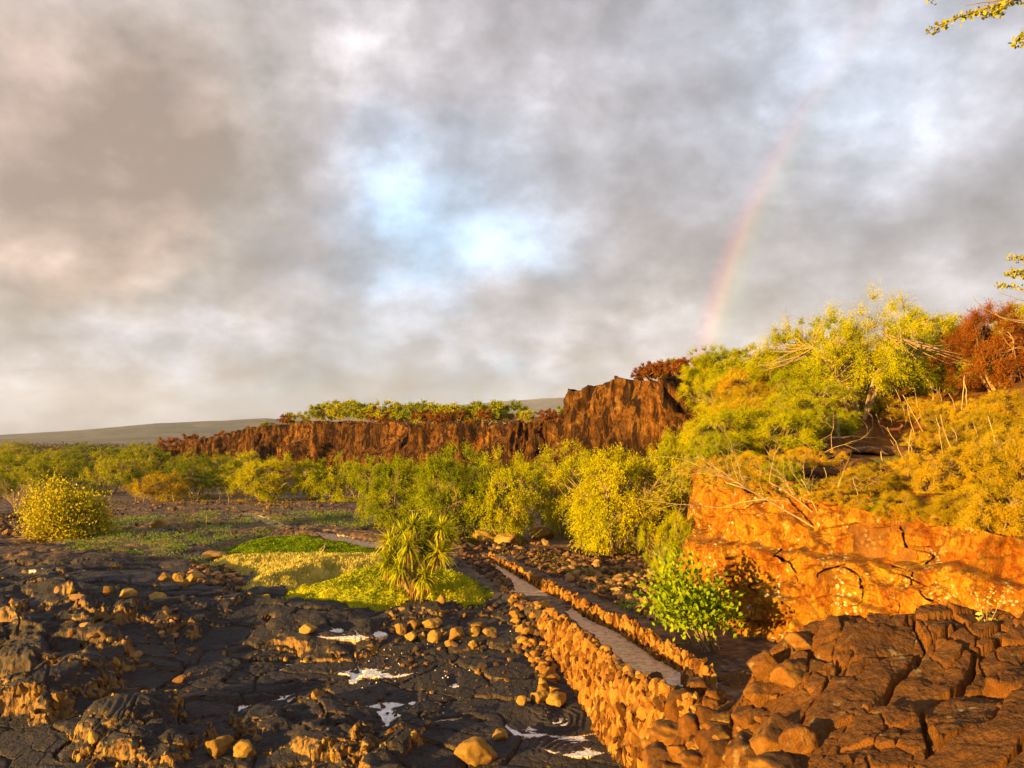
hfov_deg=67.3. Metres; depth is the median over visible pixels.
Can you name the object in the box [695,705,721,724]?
boulder
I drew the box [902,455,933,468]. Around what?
rock
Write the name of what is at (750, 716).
boulder
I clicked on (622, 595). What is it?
stone
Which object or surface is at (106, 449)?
thorn tree
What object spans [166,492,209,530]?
dead bush
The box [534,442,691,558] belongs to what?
thorn tree
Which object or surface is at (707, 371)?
thorn bush
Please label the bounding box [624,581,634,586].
stone
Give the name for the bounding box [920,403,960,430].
thorn bush
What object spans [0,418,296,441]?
hills
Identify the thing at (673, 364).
red shrub
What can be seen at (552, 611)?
stone
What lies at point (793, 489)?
rock
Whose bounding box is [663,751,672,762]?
boulder
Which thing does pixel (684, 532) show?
thorn tree
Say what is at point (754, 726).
boulder
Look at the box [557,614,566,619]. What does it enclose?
stone
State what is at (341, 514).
herbs
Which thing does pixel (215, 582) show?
stone
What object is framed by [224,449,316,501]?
thorn tree
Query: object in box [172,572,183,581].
boulder
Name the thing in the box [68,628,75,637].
stone
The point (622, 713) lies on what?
stone wall
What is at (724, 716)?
boulder
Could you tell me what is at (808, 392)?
thorn bush
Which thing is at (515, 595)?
stone
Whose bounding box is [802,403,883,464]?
dead branch
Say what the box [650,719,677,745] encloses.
boulder
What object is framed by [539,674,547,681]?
boulder
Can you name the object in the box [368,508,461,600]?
pandanus tree
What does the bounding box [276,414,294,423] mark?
red shrub
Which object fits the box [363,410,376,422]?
red shrub
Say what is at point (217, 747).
boulder
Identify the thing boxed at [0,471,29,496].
thorn tree
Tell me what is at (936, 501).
thorn bush
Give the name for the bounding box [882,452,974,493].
thorn bush
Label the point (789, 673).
boulder
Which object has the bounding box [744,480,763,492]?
rock
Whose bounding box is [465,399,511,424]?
thorn tree
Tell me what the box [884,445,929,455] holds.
rock
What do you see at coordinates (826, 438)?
fallen log
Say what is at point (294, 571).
creeping plants
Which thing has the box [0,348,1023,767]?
lava field
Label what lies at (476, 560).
rubble
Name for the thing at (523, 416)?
thorn tree
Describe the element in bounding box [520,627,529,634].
stone
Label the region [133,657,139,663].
stone
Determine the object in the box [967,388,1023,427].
thorn bush
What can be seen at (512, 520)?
thorn tree
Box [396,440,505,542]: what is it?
thorn tree
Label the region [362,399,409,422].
thorn tree
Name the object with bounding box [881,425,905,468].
dead pole
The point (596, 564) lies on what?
stone
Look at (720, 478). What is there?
rock
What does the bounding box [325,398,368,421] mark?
thorn tree
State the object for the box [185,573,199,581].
boulder
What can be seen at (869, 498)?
rock
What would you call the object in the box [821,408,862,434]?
thorn bush
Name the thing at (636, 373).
red shrub
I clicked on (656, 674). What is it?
boulder
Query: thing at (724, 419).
thorn bush
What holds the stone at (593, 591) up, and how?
on the lava field
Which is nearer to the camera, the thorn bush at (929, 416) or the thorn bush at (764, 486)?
the thorn bush at (764, 486)
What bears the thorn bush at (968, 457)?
on the lava field
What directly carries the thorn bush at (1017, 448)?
on the lava field
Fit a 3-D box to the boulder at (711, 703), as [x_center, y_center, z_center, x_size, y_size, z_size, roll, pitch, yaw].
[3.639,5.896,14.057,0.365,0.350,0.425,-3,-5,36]
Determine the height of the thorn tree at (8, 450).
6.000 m
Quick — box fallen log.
[823,435,874,439]
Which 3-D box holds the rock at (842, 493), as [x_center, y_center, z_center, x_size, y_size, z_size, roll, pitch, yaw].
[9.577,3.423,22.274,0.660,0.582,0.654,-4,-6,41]
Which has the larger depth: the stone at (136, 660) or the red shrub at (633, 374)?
the red shrub at (633, 374)
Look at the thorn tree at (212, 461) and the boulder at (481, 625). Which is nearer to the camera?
the boulder at (481, 625)
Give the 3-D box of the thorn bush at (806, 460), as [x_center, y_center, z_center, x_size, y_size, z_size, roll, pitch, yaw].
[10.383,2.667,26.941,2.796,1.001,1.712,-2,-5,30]
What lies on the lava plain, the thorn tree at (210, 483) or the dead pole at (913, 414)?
the thorn tree at (210, 483)
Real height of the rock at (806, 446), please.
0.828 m
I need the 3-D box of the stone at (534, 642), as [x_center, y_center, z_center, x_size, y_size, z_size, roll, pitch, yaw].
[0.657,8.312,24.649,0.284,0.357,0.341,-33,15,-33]
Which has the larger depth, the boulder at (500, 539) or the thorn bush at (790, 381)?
the boulder at (500, 539)
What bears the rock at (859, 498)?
on the cliff at (791, 572)
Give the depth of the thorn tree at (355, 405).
124.75 m
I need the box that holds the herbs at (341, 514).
[295,511,369,529]
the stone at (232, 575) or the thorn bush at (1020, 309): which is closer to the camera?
the stone at (232, 575)
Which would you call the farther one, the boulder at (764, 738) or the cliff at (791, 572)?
the cliff at (791, 572)
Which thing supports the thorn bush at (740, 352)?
on the lava field
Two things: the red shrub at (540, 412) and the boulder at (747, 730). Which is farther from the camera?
the red shrub at (540, 412)
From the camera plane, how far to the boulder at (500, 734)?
19.22 m
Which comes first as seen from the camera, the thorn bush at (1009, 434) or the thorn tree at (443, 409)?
the thorn bush at (1009, 434)
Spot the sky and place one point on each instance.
(211, 210)
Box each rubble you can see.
[0,499,685,733]
[565,565,718,641]
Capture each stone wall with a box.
[487,551,716,687]
[533,611,702,767]
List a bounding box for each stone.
[2,529,10,534]
[54,586,61,592]
[60,620,74,625]
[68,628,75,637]
[69,594,86,600]
[79,622,90,626]
[86,630,98,637]
[131,651,142,657]
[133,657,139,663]
[163,610,171,615]
[172,674,186,682]
[186,647,195,652]
[210,579,219,584]
[214,575,222,579]
[225,564,232,569]
[227,573,235,578]
[508,597,517,603]
[509,610,518,617]
[510,593,518,598]
[510,617,520,622]
[517,636,527,644]
[519,592,525,598]
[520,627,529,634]
[522,640,532,646]
[528,638,537,645]
[528,656,534,661]
[529,611,535,617]
[529,650,540,656]
[535,664,546,672]
[538,661,548,665]
[538,678,545,683]
[539,641,546,645]
[542,540,549,545]
[542,666,555,673]
[544,648,551,655]
[545,657,553,663]
[546,674,556,680]
[548,609,557,615]
[549,686,558,691]
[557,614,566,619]
[564,575,574,582]
[572,570,580,575]
[588,576,599,581]
[590,589,599,594]
[591,562,599,567]
[596,585,604,592]
[596,655,602,663]
[599,645,611,650]
[612,590,625,596]
[617,593,625,599]
[623,664,633,671]
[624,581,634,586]
[626,563,634,567]
[627,577,636,581]
[627,598,635,602]
[635,673,648,678]
[636,597,649,603]
[643,610,652,617]
[647,613,656,619]
[648,678,661,690]
[682,692,692,700]
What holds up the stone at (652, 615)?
on the lava field
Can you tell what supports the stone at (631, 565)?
on the lava field
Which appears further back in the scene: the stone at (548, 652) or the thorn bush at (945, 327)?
the thorn bush at (945, 327)
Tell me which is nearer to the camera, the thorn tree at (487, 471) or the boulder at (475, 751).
the boulder at (475, 751)
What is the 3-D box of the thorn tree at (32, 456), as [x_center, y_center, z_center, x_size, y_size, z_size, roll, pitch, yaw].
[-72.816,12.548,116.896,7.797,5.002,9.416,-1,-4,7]
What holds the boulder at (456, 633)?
on the lava field
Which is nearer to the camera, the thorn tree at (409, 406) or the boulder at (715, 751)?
the boulder at (715, 751)
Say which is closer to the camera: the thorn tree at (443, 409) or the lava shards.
the lava shards
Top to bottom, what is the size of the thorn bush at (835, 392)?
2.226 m
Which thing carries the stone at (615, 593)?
on the lava field
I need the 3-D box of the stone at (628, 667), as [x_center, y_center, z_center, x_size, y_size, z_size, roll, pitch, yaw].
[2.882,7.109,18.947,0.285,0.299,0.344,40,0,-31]
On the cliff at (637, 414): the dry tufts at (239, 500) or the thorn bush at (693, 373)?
the thorn bush at (693, 373)
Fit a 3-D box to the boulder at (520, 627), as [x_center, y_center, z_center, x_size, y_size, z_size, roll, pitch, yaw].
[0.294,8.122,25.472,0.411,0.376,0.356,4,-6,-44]
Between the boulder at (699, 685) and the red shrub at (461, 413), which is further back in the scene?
the red shrub at (461, 413)
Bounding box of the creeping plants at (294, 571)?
[203,551,391,590]
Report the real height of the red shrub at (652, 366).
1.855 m
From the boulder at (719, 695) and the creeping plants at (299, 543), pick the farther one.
the creeping plants at (299, 543)
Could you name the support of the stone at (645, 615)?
on the lava field
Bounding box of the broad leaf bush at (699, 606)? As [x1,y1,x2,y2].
[633,537,750,651]
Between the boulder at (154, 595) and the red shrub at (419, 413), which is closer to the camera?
the boulder at (154, 595)
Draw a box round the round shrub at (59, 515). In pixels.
[0,471,126,543]
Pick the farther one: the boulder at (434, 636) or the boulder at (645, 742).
the boulder at (434, 636)
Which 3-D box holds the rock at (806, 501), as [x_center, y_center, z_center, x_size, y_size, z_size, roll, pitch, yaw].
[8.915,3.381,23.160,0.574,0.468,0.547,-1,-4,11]
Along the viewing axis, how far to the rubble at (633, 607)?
28.88 m
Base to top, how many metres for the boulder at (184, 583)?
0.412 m
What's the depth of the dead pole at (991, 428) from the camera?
25.54 m
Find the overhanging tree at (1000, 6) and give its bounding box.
[926,0,1023,322]
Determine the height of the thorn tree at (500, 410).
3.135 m
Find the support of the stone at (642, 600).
on the lava field
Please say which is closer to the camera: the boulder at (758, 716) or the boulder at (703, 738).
the boulder at (758, 716)
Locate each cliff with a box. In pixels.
[62,376,732,520]
[676,437,1023,642]
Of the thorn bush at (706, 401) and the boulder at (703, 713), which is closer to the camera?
the boulder at (703, 713)
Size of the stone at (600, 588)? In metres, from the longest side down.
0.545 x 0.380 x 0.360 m
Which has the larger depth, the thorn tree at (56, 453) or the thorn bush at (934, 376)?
the thorn tree at (56, 453)
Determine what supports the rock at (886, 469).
on the lava field
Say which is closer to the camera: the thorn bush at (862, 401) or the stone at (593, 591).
the stone at (593, 591)
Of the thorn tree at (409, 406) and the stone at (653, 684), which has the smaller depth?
the stone at (653, 684)
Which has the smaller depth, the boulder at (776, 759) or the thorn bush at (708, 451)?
the boulder at (776, 759)
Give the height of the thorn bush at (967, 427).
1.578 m
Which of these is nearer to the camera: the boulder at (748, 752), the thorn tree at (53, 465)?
the boulder at (748, 752)
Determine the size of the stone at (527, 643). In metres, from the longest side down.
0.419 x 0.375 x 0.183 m
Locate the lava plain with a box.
[0,416,554,502]
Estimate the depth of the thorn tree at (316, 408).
132.99 m
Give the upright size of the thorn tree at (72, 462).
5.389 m
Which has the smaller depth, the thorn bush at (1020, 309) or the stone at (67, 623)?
the stone at (67, 623)
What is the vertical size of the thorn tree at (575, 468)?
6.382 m
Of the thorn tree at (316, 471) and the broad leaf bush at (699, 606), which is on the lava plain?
the thorn tree at (316, 471)
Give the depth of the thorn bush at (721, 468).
25.64 m
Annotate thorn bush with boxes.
[669,440,697,503]
[674,403,782,458]
[675,372,752,417]
[678,371,712,413]
[678,455,739,488]
[679,342,748,382]
[680,360,742,396]
[680,379,728,417]
[682,353,718,381]
[682,367,711,400]
[682,416,713,444]
[684,429,757,473]
[694,356,771,400]
[696,355,770,388]
[698,450,790,479]
[710,381,802,417]
[710,397,775,438]
[713,366,770,403]
[718,392,829,429]
[718,469,772,490]
[725,403,828,459]
[728,333,813,383]
[745,475,787,498]
[751,456,803,483]
[761,374,863,416]
[764,362,819,402]
[766,313,855,379]
[767,370,866,408]
[768,447,851,469]
[772,403,857,436]
[774,477,815,497]
[798,484,858,504]
[812,475,872,493]
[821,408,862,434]
[826,494,873,511]
[827,335,963,393]
[835,462,900,497]
[837,461,879,480]
[849,393,890,413]
[864,497,908,512]
[869,304,962,369]
[870,454,914,470]
[870,489,928,521]
[872,392,945,422]
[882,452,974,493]
[896,505,934,521]
[899,356,988,393]
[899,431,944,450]
[900,440,1020,488]
[910,490,972,523]
[916,509,977,526]
[919,420,985,446]
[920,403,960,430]
[923,311,979,347]
[926,296,1023,391]
[927,325,991,379]
[932,398,1012,423]
[949,408,1007,444]
[950,477,1023,536]
[950,509,999,529]
[957,302,1023,351]
[965,430,1018,452]
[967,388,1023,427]
[972,423,1023,484]
[979,510,1023,535]
[992,413,1023,437]
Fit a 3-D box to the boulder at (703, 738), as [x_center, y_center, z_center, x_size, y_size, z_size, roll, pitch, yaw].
[2.938,5.211,11.257,0.480,0.490,0.475,2,-5,-27]
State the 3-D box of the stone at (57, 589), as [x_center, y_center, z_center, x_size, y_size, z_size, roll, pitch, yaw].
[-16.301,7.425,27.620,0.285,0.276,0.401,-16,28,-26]
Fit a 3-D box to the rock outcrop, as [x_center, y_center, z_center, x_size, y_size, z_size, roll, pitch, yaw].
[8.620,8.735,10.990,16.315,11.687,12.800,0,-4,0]
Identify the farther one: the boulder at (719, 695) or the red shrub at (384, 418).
the red shrub at (384, 418)
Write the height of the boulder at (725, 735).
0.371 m
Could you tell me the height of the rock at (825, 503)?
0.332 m
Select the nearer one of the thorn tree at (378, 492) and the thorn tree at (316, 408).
the thorn tree at (378, 492)
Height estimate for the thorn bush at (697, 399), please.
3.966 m
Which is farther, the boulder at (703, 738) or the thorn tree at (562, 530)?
the thorn tree at (562, 530)
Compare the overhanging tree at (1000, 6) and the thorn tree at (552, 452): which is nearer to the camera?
the overhanging tree at (1000, 6)
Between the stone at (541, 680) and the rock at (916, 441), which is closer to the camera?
the stone at (541, 680)
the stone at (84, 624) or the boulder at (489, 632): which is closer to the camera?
the stone at (84, 624)
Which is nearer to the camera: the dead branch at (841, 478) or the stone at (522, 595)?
the dead branch at (841, 478)
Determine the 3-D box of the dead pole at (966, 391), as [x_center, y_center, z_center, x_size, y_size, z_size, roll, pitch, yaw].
[20.512,0.605,34.797,0.173,1.781,0.444,-3,-5,32]
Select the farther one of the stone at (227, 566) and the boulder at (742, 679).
the stone at (227, 566)
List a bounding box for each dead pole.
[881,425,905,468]
[903,395,922,431]
[931,417,948,461]
[940,414,960,467]
[961,375,966,408]
[963,378,967,403]
[984,416,994,443]
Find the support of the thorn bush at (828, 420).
on the lava field
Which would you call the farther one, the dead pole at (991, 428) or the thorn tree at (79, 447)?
the thorn tree at (79, 447)
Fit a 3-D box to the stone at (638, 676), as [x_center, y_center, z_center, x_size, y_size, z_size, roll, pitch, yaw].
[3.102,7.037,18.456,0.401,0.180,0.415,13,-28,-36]
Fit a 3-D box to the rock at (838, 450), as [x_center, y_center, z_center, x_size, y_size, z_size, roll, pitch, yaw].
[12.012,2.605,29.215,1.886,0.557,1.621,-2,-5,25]
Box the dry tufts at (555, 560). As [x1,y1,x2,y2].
[494,547,639,575]
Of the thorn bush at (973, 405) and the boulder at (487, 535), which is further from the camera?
the boulder at (487, 535)
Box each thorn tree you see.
[0,439,34,450]
[0,444,30,457]
[0,447,42,487]
[0,452,54,474]
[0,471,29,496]
[1,456,80,491]
[42,449,81,459]
[50,449,114,486]
[63,441,100,454]
[65,445,125,480]
[76,448,153,493]
[98,445,153,466]
[114,441,173,487]
[119,439,160,452]
[122,469,195,501]
[152,456,237,498]
[159,451,208,469]
[172,447,242,485]
[200,452,244,479]
[206,450,277,493]
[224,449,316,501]
[257,421,273,427]
[277,458,367,499]
[281,411,312,424]
[304,403,330,420]
[307,400,350,421]
[317,452,404,501]
[324,402,349,420]
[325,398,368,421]
[344,399,373,421]
[346,453,453,529]
[350,407,384,422]
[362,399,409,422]
[391,406,414,424]
[394,399,428,423]
[394,457,468,500]
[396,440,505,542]
[408,404,438,423]
[423,401,448,422]
[426,403,463,422]
[443,460,519,498]
[445,401,469,423]
[449,405,476,422]
[462,402,489,422]
[464,442,552,543]
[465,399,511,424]
[477,401,508,422]
[487,398,528,423]
[500,437,617,538]
[505,448,557,505]
[517,409,538,422]
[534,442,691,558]
[556,405,562,414]
[558,450,590,515]
[596,453,646,483]
[629,426,693,551]
[635,507,694,590]
[655,357,680,378]
[738,277,1007,419]
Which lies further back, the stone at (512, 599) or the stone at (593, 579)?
the stone at (593, 579)
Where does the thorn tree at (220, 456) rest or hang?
on the lava plain
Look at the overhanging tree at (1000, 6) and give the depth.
6.25 m
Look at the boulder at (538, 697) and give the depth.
21.36 m
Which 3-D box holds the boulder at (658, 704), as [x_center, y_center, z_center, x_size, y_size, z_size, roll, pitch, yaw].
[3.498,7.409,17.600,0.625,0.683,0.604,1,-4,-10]
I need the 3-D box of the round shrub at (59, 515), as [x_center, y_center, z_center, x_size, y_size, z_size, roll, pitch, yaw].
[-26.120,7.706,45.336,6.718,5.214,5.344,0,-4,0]
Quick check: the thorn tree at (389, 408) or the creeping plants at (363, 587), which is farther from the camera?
the thorn tree at (389, 408)
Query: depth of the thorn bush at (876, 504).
21.14 m
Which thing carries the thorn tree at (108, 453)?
on the lava plain
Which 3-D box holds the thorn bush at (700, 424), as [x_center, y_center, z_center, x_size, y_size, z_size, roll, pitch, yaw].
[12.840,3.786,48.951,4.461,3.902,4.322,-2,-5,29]
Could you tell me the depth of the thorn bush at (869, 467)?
25.39 m
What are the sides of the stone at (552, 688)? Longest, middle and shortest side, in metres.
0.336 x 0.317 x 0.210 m
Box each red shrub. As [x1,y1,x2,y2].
[155,436,181,449]
[178,433,204,442]
[213,429,235,436]
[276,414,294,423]
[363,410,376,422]
[375,411,391,422]
[410,410,431,422]
[421,410,445,423]
[440,412,454,420]
[449,409,469,420]
[472,409,493,420]
[537,408,556,419]
[541,411,562,422]
[630,369,646,378]
[634,364,656,380]
[637,359,664,380]
[642,360,674,377]
[662,356,689,377]
[671,356,694,373]
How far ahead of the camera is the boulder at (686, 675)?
18.91 m
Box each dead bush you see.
[1,478,44,508]
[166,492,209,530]
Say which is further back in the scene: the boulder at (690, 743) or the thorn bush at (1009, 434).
the thorn bush at (1009, 434)
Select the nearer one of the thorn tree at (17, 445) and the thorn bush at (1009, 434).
the thorn bush at (1009, 434)
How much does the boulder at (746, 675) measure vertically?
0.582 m
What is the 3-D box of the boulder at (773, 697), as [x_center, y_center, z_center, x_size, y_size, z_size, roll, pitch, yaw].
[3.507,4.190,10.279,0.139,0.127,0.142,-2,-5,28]
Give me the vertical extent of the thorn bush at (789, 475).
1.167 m
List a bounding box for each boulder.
[101,586,113,595]
[118,588,137,597]
[149,518,169,527]
[149,592,166,599]
[158,572,171,579]
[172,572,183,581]
[179,579,188,587]
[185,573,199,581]
[201,551,227,560]
[204,735,233,758]
[233,739,255,757]
[299,623,316,633]
[395,623,406,635]
[404,631,416,640]
[408,619,421,629]
[418,632,425,639]
[422,618,442,628]
[427,630,441,642]
[436,595,445,603]
[444,639,452,646]
[449,626,464,639]
[454,736,497,766]
[466,627,479,636]
[468,640,477,649]
[470,622,485,630]
[473,530,495,543]
[482,627,496,636]
[491,532,519,545]
[492,728,507,740]
[515,623,525,631]
[516,695,526,705]
[529,527,554,539]
[530,690,548,703]
[536,682,549,691]
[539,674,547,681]
[546,691,566,707]
[641,736,655,748]
[641,741,666,767]
[645,744,666,767]
[649,671,662,678]
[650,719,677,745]
[652,696,664,712]
[652,760,669,767]
[662,763,680,767]
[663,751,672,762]
[664,689,693,721]
[666,744,686,763]
[677,712,699,739]
[678,749,703,767]
[680,669,694,684]
[683,675,711,697]
[685,735,694,748]
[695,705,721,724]
[695,724,725,756]
[699,720,732,731]
[701,696,719,709]
[703,688,726,704]
[706,739,728,767]
[711,711,731,724]
[712,730,731,740]
[720,673,740,680]
[721,679,740,689]
[724,731,751,767]
[731,705,755,728]
[733,669,751,684]
[734,729,750,735]
[736,724,742,731]
[738,744,755,767]
[739,677,745,685]
[743,680,773,707]
[746,650,779,682]
[747,707,765,723]
[747,751,800,767]
[749,712,794,755]
[749,722,759,732]
[754,711,769,723]
[769,659,808,687]
[769,693,778,701]
[778,721,819,759]
[783,631,812,650]
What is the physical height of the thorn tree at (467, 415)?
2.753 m
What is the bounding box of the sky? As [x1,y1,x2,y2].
[0,0,1023,434]
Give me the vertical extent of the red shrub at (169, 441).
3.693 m
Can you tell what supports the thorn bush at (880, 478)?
on the lava field
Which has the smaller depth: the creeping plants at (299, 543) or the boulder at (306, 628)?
the boulder at (306, 628)
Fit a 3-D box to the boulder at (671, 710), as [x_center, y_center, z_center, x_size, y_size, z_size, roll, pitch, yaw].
[3.752,7.207,17.216,0.897,0.779,0.818,2,-5,-29]
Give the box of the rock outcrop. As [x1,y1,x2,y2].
[663,601,1023,767]
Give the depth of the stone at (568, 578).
32.06 m
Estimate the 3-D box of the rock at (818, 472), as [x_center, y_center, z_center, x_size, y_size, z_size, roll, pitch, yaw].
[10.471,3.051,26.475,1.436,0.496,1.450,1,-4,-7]
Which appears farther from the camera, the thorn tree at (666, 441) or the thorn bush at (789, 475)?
the thorn tree at (666, 441)
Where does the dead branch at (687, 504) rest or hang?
on the cliff at (791, 572)
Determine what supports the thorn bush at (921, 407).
on the lava field
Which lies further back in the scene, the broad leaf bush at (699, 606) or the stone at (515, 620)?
the stone at (515, 620)
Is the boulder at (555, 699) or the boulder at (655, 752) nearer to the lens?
the boulder at (655, 752)
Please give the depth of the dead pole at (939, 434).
26.13 m
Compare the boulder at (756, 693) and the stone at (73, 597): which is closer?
the boulder at (756, 693)
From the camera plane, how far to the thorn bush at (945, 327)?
41.26 m
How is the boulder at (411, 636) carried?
on the lava field
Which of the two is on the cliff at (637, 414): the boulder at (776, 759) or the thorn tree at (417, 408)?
the thorn tree at (417, 408)
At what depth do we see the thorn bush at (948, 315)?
42.37 m
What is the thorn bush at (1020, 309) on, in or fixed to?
on the lava field
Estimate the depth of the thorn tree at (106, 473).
86.40 m
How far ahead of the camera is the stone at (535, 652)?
24.09 m
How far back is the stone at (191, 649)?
24.18 m
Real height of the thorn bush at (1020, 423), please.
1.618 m
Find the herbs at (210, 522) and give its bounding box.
[53,508,385,539]
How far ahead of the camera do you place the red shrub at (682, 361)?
60.19 m
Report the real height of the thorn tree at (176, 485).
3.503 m
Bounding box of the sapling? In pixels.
[965,583,1013,621]
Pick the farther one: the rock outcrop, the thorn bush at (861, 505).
the thorn bush at (861, 505)
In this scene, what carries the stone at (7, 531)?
on the lava field
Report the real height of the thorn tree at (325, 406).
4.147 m
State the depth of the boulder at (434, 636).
25.09 m
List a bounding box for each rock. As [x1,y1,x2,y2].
[709,480,723,490]
[717,474,737,483]
[738,474,748,485]
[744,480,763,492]
[750,487,764,494]
[766,481,788,494]
[778,481,800,494]
[785,487,801,497]
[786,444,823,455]
[796,465,839,477]
[800,489,816,503]
[817,497,837,506]
[818,445,854,458]
[827,458,876,476]
[835,492,850,504]
[848,444,894,455]
[849,497,873,510]
[864,496,879,508]
[870,461,901,479]
[883,503,911,519]
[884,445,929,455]
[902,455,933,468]
[924,510,942,526]
[989,524,1007,531]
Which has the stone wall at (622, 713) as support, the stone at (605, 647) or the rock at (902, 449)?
the stone at (605, 647)
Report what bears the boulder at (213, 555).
on the lava field
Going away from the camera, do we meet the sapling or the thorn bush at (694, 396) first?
the sapling
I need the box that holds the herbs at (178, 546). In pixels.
[55,530,265,562]
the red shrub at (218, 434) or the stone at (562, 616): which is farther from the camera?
the red shrub at (218, 434)
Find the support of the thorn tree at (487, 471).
on the lava plain
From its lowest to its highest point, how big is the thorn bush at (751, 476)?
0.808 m
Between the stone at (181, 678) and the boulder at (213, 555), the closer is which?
the stone at (181, 678)
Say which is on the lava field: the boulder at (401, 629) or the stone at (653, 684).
the boulder at (401, 629)
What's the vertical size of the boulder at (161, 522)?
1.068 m
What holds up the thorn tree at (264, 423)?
on the cliff at (637, 414)
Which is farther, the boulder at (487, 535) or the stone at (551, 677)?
the boulder at (487, 535)
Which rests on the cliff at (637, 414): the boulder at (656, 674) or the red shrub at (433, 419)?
the red shrub at (433, 419)
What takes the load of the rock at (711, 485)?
on the cliff at (791, 572)
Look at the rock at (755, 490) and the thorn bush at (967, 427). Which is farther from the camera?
the thorn bush at (967, 427)
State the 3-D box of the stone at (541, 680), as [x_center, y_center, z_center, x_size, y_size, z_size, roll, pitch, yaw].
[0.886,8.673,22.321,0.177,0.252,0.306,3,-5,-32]
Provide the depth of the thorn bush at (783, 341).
42.55 m
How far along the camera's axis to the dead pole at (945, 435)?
25.79 m
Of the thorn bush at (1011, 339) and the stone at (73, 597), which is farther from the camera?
the thorn bush at (1011, 339)
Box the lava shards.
[0,561,509,767]
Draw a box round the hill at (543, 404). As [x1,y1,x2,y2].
[281,398,563,421]
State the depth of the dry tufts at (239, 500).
70.06 m
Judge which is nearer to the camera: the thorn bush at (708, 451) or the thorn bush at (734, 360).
the thorn bush at (708, 451)
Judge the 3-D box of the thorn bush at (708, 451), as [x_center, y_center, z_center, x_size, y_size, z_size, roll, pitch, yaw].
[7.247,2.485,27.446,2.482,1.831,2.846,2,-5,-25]
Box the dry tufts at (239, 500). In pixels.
[104,498,345,526]
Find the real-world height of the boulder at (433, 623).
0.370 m
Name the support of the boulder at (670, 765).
on the rock outcrop
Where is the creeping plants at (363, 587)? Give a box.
[279,563,494,611]
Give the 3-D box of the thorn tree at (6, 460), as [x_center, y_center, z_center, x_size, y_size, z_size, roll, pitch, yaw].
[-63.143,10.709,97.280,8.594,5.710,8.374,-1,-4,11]
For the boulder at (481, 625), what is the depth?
25.92 m
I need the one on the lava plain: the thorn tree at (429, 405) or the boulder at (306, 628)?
the thorn tree at (429, 405)
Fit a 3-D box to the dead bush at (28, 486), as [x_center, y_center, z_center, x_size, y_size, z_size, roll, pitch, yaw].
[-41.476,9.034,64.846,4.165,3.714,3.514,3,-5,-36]
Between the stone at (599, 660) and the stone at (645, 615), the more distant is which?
the stone at (645, 615)
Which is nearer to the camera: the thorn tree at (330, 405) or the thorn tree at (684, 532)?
the thorn tree at (684, 532)
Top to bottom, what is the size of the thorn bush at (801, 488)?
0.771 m
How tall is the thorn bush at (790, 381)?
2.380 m
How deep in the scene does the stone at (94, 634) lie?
23.28 m
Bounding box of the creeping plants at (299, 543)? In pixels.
[225,534,383,555]
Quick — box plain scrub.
[0,441,306,476]
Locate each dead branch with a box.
[613,434,796,554]
[636,422,813,527]
[754,440,812,511]
[779,452,817,512]
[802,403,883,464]
[836,459,875,497]
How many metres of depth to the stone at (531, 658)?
23.80 m
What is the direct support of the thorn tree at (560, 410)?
on the lava plain
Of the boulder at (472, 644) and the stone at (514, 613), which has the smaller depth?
the boulder at (472, 644)
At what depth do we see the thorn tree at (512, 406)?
104.67 m
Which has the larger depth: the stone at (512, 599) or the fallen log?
the fallen log
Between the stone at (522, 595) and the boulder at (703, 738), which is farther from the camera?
the stone at (522, 595)
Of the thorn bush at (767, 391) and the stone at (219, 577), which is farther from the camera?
the thorn bush at (767, 391)
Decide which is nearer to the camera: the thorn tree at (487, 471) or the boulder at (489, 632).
the boulder at (489, 632)
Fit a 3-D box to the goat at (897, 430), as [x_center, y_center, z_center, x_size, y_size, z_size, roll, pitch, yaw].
[16.887,2.061,33.781,0.823,0.672,0.202,1,-4,-7]
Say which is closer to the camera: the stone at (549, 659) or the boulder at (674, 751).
the boulder at (674, 751)
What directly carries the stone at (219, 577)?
on the lava field
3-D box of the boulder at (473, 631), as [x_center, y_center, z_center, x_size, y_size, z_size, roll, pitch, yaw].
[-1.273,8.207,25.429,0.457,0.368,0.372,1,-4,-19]
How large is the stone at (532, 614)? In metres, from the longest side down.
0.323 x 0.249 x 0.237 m
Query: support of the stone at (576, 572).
on the lava field
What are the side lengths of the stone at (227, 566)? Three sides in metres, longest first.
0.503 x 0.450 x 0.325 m
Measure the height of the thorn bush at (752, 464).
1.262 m
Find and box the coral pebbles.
[355,627,682,707]
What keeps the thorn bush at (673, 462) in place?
on the cliff at (637, 414)
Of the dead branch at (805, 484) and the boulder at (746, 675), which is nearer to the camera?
the boulder at (746, 675)
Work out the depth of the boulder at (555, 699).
21.17 m
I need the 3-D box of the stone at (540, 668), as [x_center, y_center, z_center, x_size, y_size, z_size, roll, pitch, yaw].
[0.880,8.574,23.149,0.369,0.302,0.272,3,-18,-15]
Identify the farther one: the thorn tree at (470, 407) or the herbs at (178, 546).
the thorn tree at (470, 407)
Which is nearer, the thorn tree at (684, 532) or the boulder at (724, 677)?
the boulder at (724, 677)
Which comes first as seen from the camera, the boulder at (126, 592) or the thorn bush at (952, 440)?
the boulder at (126, 592)
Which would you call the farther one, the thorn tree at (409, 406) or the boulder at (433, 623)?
the thorn tree at (409, 406)
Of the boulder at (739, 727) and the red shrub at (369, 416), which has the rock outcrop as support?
the boulder at (739, 727)
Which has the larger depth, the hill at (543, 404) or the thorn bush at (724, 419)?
the hill at (543, 404)
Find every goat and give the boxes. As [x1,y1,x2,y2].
[877,417,883,431]
[888,423,904,438]

